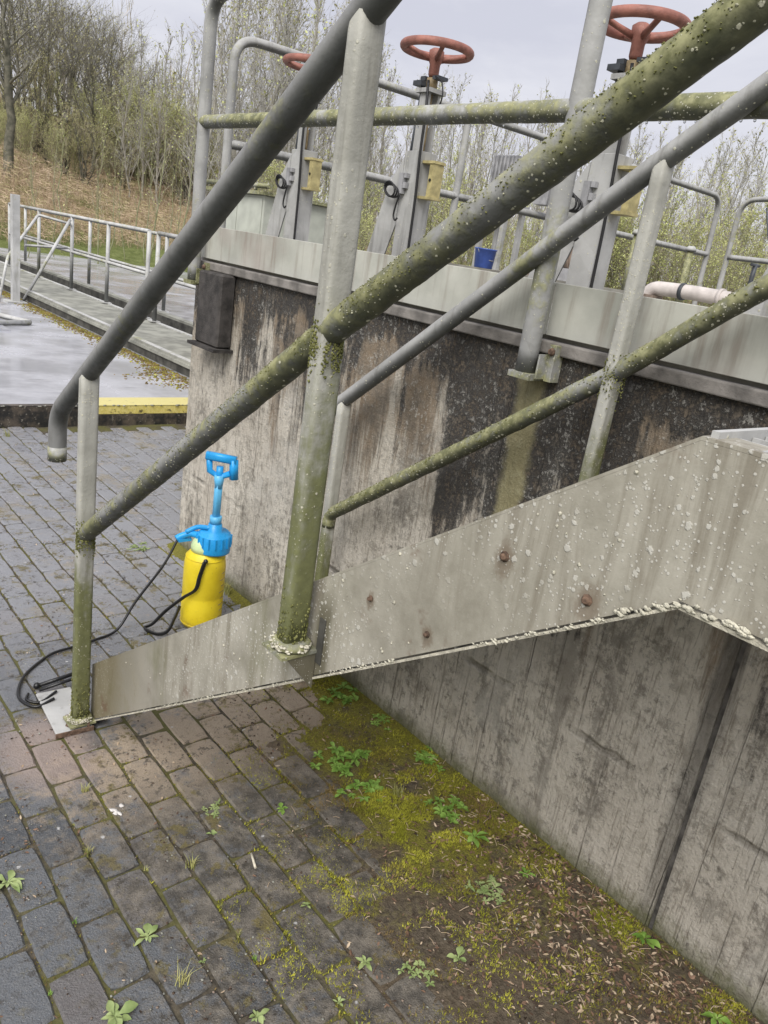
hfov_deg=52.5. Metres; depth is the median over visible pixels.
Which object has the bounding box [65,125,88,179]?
budding bush
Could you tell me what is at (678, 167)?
fine twigged tree
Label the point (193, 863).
weed
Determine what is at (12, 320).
hatch frame
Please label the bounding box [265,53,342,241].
valve pedestal
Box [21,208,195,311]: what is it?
railing
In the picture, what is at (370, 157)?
slender tree
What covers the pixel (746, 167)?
fine twigged tree
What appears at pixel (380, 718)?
weed
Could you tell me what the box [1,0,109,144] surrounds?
broadleaf tree
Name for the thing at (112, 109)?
bush
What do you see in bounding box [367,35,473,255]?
valve pedestal
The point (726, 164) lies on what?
fine twigged tree
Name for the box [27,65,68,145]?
budding bush
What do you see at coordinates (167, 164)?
bush
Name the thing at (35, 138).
bush
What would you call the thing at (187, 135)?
budding bush
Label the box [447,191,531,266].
budding bush
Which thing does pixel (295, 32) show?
slender tree
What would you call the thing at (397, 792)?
weed
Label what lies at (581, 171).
fine twigged tree
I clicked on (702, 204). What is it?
fine twigged tree
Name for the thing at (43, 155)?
bush
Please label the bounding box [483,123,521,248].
slender tree
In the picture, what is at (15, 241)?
gate post
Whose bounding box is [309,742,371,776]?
weed
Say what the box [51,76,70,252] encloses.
sapling
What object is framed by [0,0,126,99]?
broadleaf tree
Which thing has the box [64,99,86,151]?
budding bush
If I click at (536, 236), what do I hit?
budding bush
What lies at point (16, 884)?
weed
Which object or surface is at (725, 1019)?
weed
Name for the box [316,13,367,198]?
slender tree
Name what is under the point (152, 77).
broadleaf tree
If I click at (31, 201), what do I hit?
sapling
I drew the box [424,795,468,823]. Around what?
weed
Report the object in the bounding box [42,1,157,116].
broadleaf tree
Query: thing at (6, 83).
broadleaf tree
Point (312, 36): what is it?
slender tree
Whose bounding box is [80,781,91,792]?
weed
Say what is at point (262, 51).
fine twigged tree
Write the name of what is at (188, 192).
sapling
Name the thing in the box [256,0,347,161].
fine twigged tree
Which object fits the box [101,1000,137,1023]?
weed
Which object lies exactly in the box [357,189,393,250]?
budding bush
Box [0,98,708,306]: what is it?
ground
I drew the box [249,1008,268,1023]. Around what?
weed
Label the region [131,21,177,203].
slender tree
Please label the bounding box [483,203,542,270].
budding bush
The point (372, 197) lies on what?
budding bush
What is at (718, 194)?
fine twigged tree
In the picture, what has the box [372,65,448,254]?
fine twigged tree
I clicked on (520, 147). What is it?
slender tree
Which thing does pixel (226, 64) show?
slender tree
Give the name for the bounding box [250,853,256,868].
stick
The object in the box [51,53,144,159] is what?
broadleaf tree
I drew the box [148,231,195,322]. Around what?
railing
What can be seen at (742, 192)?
fine twigged tree
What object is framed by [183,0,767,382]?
guardrail
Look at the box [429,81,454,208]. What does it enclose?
slender tree
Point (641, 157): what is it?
slender tree
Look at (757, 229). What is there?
fine twigged tree
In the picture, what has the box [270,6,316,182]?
slender tree
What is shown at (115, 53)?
broadleaf tree
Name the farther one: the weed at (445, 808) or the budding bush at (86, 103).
the budding bush at (86, 103)
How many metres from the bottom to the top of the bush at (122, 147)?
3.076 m
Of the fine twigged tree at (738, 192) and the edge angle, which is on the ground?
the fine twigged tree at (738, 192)
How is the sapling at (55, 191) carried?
on the ground
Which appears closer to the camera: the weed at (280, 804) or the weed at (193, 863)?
the weed at (193, 863)
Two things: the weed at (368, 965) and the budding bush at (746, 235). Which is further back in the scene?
the budding bush at (746, 235)
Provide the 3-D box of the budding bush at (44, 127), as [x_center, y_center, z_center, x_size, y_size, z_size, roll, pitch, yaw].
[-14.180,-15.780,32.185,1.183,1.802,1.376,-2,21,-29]
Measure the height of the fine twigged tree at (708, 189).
7.074 m
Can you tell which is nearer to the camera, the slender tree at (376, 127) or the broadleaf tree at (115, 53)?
the slender tree at (376, 127)
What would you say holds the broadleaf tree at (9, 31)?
on the ground
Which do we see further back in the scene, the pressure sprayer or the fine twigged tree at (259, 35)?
the fine twigged tree at (259, 35)
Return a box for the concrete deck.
[0,290,188,427]
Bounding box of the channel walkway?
[0,248,194,377]
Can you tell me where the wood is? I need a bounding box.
[0,0,767,288]
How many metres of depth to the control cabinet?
5.76 m
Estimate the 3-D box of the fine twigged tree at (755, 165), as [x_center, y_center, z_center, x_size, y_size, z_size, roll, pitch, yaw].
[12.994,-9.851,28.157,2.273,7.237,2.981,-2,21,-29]
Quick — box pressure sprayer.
[16,451,238,707]
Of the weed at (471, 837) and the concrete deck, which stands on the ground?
the concrete deck
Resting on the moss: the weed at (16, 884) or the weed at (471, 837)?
the weed at (471, 837)
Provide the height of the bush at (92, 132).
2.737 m
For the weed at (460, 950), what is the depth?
1.90 m
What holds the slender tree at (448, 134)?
on the ground
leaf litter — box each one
[0,452,758,1023]
[2,290,188,390]
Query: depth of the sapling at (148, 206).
17.95 m
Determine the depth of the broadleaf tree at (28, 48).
30.51 m
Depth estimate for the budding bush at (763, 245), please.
22.16 m
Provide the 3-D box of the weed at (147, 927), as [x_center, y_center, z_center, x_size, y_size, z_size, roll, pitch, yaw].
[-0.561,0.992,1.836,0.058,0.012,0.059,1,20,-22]
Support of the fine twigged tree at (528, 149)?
on the ground
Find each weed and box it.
[0,870,23,892]
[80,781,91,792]
[83,844,93,857]
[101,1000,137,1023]
[127,542,148,550]
[134,923,158,945]
[169,962,202,986]
[185,854,200,870]
[201,799,220,817]
[223,578,231,595]
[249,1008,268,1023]
[277,802,287,814]
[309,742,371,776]
[319,682,358,704]
[333,996,345,1006]
[335,779,382,802]
[355,955,371,970]
[370,713,390,729]
[389,781,403,797]
[396,960,437,986]
[414,745,445,771]
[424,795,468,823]
[446,946,466,961]
[463,830,489,847]
[463,875,504,904]
[518,867,535,877]
[632,930,660,948]
[700,1011,730,1023]
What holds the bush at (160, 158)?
on the ground
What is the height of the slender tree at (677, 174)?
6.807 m
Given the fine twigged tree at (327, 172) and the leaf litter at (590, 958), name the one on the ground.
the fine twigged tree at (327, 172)
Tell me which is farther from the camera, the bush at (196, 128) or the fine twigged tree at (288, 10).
the bush at (196, 128)
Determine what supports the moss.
on the paving
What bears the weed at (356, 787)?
on the soil
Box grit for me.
[0,573,699,1023]
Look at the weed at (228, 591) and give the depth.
3.59 m
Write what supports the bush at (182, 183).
on the ground
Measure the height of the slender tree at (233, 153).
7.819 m
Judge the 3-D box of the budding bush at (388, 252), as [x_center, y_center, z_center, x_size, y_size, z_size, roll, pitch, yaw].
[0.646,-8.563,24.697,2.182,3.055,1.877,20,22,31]
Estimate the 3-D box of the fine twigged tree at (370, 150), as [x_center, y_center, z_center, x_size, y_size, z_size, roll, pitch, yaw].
[-0.653,-11.915,26.335,2.901,7.819,3.495,-9,26,-43]
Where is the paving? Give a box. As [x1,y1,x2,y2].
[0,426,553,1023]
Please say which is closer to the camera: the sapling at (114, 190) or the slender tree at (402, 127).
the sapling at (114, 190)
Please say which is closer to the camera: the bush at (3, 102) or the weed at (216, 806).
the weed at (216, 806)
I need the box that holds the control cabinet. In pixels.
[206,179,326,243]
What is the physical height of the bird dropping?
0.002 m
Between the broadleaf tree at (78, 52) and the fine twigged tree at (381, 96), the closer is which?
the fine twigged tree at (381, 96)
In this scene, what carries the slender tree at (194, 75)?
on the ground
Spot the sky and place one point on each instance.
(524, 42)
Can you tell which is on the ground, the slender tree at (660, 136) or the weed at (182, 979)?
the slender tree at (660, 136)
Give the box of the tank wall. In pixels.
[178,227,767,1023]
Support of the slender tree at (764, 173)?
on the ground
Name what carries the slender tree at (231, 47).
on the ground
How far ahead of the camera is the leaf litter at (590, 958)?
2.01 m
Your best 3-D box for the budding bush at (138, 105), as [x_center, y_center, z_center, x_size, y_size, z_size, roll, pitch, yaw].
[-10.252,-16.373,32.720,3.572,4.830,3.916,5,19,-11]
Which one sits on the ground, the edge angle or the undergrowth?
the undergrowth
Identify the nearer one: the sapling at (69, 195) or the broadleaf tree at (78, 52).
the sapling at (69, 195)
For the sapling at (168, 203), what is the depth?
19.51 m
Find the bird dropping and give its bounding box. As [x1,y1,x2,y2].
[108,803,124,815]
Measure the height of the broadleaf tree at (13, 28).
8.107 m
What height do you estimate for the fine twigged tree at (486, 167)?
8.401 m
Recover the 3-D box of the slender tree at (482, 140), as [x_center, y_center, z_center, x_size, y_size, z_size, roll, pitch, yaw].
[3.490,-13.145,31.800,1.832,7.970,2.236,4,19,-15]
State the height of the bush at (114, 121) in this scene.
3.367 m
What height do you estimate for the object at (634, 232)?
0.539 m
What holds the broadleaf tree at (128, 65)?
on the ground
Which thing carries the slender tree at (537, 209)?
on the ground
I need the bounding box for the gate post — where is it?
[3,194,27,303]
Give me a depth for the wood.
43.44 m
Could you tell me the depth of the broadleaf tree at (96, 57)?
35.73 m
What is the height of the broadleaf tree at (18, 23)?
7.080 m
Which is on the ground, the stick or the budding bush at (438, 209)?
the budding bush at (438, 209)
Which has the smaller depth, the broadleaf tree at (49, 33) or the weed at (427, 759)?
the weed at (427, 759)
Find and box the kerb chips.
[0,404,187,406]
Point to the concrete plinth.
(559, 281)
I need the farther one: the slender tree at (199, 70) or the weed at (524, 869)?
the slender tree at (199, 70)
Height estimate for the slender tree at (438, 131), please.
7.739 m
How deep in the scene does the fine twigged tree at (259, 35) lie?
29.17 m
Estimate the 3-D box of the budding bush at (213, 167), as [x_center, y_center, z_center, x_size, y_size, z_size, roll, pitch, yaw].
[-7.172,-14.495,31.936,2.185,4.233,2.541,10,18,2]
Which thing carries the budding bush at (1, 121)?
on the ground
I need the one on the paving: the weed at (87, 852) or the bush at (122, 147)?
the weed at (87, 852)
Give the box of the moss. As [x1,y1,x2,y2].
[0,431,758,1023]
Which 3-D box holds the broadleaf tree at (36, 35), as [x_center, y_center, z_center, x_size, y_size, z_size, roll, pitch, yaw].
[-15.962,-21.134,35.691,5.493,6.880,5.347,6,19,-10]
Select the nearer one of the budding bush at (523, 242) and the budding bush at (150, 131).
the budding bush at (523, 242)
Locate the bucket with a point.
(484, 257)
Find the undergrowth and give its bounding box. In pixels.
[0,108,465,263]
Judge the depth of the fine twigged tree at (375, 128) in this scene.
37.21 m
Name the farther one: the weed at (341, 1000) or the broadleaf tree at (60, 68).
the broadleaf tree at (60, 68)
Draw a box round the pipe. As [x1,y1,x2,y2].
[643,263,760,303]
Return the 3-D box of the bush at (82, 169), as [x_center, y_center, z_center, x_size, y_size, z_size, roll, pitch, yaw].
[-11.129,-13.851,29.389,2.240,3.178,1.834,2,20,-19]
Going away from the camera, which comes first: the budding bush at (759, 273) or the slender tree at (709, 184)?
the budding bush at (759, 273)
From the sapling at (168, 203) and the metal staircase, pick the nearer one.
the metal staircase
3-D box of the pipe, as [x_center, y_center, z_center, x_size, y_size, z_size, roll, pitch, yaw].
[1.876,-1.039,3.873,0.100,0.362,1.398,-7,24,-40]
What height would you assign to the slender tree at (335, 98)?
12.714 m
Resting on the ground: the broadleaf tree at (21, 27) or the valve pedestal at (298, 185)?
the broadleaf tree at (21, 27)
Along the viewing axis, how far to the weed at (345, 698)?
2.91 m
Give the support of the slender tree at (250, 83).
on the ground
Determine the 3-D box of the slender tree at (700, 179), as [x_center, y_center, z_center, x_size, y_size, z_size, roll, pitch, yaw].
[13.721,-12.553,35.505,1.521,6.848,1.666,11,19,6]
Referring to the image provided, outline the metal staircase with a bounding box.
[36,0,767,738]
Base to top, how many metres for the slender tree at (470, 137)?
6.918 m
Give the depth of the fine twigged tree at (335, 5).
33.61 m
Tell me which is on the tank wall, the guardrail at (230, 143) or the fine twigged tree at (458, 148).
the guardrail at (230, 143)
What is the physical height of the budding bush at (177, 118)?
4.720 m
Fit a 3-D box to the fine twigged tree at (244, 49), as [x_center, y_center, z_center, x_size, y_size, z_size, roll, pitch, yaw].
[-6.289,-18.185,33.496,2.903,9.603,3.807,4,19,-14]
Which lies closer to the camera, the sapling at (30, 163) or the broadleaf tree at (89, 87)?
the sapling at (30, 163)
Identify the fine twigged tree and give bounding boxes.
[167,0,289,175]
[179,0,286,179]
[215,0,270,154]
[223,0,302,189]
[235,0,318,191]
[237,0,292,144]
[240,0,323,181]
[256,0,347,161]
[258,0,332,165]
[283,33,335,200]
[285,34,374,202]
[294,14,339,172]
[298,0,350,198]
[321,31,392,216]
[362,45,400,246]
[363,55,398,218]
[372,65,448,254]
[428,73,482,228]
[431,125,456,226]
[445,125,474,182]
[458,93,519,262]
[467,96,512,188]
[513,91,565,243]
[534,78,610,227]
[608,124,656,272]
[625,138,653,221]
[628,125,706,284]
[662,154,703,263]
[666,130,748,300]
[671,121,767,305]
[675,158,726,249]
[682,127,766,306]
[688,156,733,268]
[695,142,764,305]
[715,154,758,267]
[716,137,767,283]
[727,179,767,286]
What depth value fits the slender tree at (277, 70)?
24.93 m
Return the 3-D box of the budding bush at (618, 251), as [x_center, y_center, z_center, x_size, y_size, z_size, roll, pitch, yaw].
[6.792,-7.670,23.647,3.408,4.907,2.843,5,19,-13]
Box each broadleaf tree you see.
[0,0,40,51]
[0,0,55,176]
[0,0,58,85]
[0,0,77,96]
[0,0,79,108]
[0,0,86,136]
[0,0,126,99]
[0,1,65,113]
[0,2,28,63]
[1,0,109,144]
[8,11,114,149]
[12,0,106,115]
[14,0,133,144]
[22,15,115,111]
[38,4,165,171]
[40,15,156,103]
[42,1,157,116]
[44,14,145,117]
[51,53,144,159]
[52,3,149,96]
[66,3,160,112]
[78,27,178,112]
[79,48,179,118]
[81,79,189,176]
[99,53,188,116]
[117,55,197,111]
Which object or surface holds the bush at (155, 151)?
on the ground
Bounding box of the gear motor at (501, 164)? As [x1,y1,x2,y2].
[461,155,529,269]
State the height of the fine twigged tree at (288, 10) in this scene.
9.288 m
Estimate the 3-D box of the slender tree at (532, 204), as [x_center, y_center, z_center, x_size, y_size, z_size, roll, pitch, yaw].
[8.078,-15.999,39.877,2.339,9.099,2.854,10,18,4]
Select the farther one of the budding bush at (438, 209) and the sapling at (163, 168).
the budding bush at (438, 209)
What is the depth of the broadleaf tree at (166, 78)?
38.62 m
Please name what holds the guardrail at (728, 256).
on the tank wall
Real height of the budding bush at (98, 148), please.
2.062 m
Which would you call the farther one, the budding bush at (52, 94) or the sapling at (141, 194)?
the budding bush at (52, 94)
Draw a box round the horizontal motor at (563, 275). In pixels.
[557,249,572,280]
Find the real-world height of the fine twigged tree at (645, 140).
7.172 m
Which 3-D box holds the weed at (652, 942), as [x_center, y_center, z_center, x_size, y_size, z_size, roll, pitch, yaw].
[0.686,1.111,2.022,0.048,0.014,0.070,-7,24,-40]
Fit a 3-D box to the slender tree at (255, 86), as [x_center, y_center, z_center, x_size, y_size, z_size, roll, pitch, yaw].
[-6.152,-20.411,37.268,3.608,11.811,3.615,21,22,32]
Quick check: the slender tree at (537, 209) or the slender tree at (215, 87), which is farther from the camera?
the slender tree at (215, 87)
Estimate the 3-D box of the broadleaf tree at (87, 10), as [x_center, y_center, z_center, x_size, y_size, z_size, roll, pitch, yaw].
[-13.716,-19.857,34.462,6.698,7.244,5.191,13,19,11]
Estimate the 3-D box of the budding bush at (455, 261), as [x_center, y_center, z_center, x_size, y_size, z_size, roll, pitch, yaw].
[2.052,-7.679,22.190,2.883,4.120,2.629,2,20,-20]
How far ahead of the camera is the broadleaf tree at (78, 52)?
38.48 m
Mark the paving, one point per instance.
(58, 948)
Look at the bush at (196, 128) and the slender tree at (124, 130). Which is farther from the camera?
the bush at (196, 128)
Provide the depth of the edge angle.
9.82 m
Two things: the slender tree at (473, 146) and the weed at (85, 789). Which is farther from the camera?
the slender tree at (473, 146)
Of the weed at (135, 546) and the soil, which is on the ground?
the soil
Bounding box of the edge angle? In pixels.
[0,261,191,361]
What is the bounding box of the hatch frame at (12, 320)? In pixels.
[0,313,31,330]
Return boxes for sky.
[0,0,767,286]
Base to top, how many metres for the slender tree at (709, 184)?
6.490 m
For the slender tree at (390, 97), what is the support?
on the ground
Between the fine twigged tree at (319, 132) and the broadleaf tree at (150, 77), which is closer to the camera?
the fine twigged tree at (319, 132)
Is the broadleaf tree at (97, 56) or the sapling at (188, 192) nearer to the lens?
the sapling at (188, 192)
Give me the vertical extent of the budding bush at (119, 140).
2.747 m
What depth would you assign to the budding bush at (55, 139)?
28.79 m
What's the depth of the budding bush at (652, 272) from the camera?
21.61 m
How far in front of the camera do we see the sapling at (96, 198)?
20.09 m
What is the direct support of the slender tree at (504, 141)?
on the ground
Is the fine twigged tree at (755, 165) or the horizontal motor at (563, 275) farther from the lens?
the fine twigged tree at (755, 165)
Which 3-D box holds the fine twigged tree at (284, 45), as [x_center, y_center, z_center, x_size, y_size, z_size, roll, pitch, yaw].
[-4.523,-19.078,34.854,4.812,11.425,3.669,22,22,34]
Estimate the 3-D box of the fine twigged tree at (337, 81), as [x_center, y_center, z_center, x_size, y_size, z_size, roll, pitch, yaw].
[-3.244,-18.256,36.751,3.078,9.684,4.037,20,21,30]
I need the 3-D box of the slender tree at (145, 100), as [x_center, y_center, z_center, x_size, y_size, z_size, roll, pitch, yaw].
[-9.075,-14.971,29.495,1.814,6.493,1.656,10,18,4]
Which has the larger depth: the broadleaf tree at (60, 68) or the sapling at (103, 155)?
the broadleaf tree at (60, 68)
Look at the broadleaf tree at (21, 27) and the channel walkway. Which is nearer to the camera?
the channel walkway
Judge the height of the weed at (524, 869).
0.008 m
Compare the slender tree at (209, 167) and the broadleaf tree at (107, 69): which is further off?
the broadleaf tree at (107, 69)
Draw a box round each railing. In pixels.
[8,202,151,318]
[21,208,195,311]
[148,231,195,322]
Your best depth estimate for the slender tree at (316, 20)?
21.31 m
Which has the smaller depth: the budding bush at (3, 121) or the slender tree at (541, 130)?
the budding bush at (3, 121)
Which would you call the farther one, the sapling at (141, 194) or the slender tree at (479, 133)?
the slender tree at (479, 133)
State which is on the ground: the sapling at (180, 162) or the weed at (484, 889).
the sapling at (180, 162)
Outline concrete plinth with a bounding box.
[447,263,623,303]
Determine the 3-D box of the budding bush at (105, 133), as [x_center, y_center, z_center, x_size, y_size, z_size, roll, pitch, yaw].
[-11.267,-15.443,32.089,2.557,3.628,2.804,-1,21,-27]
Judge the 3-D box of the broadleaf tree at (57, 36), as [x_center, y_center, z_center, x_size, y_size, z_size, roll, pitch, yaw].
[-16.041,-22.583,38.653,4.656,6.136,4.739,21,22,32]
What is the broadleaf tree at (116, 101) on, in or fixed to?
on the ground
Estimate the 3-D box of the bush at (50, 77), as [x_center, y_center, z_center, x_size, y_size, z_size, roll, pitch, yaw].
[-14.159,-16.831,31.459,2.414,4.596,2.947,18,20,25]
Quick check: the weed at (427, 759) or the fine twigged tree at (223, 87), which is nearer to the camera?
the weed at (427, 759)
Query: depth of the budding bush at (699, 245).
20.80 m
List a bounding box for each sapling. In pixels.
[22,155,38,256]
[26,110,40,225]
[46,125,61,256]
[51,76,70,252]
[62,151,73,242]
[88,164,99,241]
[91,99,107,263]
[102,126,122,249]
[115,157,130,259]
[128,101,146,243]
[134,141,162,267]
[146,55,173,259]
[161,135,179,232]
[174,81,208,272]
[174,114,189,234]
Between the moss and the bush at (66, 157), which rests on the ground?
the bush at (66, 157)
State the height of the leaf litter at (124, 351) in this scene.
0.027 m
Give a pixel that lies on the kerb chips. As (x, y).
(103, 405)
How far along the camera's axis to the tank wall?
2.24 m
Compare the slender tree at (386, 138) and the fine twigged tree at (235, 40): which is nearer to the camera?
the fine twigged tree at (235, 40)
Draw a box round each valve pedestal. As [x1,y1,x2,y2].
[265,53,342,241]
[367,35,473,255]
[527,4,690,317]
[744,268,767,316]
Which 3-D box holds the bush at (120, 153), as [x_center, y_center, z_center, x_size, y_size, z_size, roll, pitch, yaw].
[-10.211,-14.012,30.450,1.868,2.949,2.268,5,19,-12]
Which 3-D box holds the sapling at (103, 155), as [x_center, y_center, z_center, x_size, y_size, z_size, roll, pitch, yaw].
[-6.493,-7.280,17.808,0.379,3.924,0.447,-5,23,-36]
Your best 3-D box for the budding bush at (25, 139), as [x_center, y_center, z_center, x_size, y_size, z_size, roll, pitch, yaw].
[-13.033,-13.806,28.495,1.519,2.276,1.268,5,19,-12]
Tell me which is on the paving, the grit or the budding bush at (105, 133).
the grit
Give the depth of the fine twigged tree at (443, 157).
34.83 m
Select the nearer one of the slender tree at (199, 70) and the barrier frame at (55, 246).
the barrier frame at (55, 246)
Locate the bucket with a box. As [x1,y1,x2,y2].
[474,247,497,268]
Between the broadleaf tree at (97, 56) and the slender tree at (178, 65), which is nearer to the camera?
the slender tree at (178, 65)
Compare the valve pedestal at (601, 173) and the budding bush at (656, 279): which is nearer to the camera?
the valve pedestal at (601, 173)
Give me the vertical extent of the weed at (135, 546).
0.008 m
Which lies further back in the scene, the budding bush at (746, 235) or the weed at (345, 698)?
the budding bush at (746, 235)
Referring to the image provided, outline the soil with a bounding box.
[158,542,763,1023]
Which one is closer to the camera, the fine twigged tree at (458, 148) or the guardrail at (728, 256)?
the guardrail at (728, 256)
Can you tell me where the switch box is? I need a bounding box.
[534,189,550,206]
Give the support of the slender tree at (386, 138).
on the ground
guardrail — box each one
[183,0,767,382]
[220,36,720,304]
[716,196,767,289]
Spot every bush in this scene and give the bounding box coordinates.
[0,82,46,149]
[0,101,25,146]
[0,103,6,144]
[4,26,66,152]
[15,100,41,163]
[22,119,41,152]
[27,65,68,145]
[34,123,56,166]
[36,111,54,150]
[36,112,72,171]
[37,104,91,173]
[52,120,71,148]
[59,77,107,160]
[60,94,118,184]
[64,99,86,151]
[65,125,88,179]
[80,70,122,159]
[83,99,112,165]
[84,88,127,178]
[88,90,132,167]
[88,121,108,167]
[99,115,136,175]
[101,102,139,176]
[102,57,185,179]
[103,113,147,189]
[105,76,182,188]
[142,88,180,180]
[144,132,175,181]
[146,114,169,183]
[151,70,209,195]
[151,100,221,205]
[160,123,177,184]
[178,101,196,185]
[182,100,222,165]
[192,104,236,192]
[247,139,327,196]
[313,172,368,234]
[319,141,395,249]
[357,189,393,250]
[372,205,432,254]
[425,141,483,261]
[430,166,491,265]
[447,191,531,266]
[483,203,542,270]
[507,219,542,265]
[604,187,694,288]
[606,194,645,287]
[607,182,712,289]
[645,217,717,301]
[652,181,767,306]
[691,221,767,306]
[694,166,767,290]
[733,249,767,287]
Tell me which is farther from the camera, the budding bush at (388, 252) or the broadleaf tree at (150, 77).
the broadleaf tree at (150, 77)
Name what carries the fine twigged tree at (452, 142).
on the ground
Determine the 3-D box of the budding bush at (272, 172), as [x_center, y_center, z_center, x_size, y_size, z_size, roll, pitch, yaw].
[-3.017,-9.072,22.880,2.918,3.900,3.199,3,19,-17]
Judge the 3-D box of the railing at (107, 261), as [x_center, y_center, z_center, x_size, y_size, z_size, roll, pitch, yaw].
[-4.933,-4.055,12.082,0.120,1.098,6.220,-7,24,-40]
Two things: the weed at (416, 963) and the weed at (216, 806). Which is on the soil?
the weed at (416, 963)
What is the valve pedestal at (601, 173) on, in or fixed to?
on the tank wall
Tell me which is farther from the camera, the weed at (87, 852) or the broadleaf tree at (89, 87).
the broadleaf tree at (89, 87)
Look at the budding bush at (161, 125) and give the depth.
33.56 m
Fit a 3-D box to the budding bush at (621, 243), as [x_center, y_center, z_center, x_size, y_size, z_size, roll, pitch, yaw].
[6.763,-7.033,21.955,3.471,4.816,3.806,22,23,35]
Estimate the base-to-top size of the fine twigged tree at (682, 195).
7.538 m
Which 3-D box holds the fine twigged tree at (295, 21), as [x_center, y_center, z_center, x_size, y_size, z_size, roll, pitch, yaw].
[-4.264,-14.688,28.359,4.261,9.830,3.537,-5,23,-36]
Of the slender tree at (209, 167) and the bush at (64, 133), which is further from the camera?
the bush at (64, 133)
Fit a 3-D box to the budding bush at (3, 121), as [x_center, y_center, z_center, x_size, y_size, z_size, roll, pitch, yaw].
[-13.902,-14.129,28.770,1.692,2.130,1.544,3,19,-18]
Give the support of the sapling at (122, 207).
on the ground
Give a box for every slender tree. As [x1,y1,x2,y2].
[107,42,147,197]
[128,19,163,199]
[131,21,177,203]
[159,22,194,185]
[167,0,256,196]
[170,31,201,207]
[182,0,226,164]
[195,4,226,168]
[209,0,274,182]
[211,0,311,190]
[212,3,250,149]
[219,0,256,141]
[228,0,276,189]
[239,36,262,151]
[247,0,308,185]
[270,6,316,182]
[284,0,330,161]
[284,0,331,152]
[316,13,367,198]
[319,0,375,194]
[320,58,391,210]
[327,45,389,218]
[367,67,404,229]
[370,60,402,228]
[387,75,422,244]
[394,67,456,229]
[425,82,460,232]
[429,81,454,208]
[443,80,494,263]
[444,124,480,262]
[450,93,490,262]
[463,124,493,261]
[473,83,523,243]
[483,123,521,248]
[499,77,548,269]
[504,89,558,267]
[509,123,546,256]
[524,123,559,249]
[608,137,643,279]
[639,121,677,272]
[652,126,699,280]
[666,144,728,284]
[670,157,711,278]
[718,157,767,285]
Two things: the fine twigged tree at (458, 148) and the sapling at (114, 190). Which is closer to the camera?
the sapling at (114, 190)
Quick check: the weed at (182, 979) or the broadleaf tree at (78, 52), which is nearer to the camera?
the weed at (182, 979)
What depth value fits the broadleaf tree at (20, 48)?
35.49 m
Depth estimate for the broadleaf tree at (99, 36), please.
37.70 m
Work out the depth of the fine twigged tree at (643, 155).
37.89 m
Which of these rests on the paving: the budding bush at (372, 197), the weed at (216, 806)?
the weed at (216, 806)
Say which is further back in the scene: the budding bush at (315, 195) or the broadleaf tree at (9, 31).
the broadleaf tree at (9, 31)
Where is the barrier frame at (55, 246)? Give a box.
[0,214,71,300]

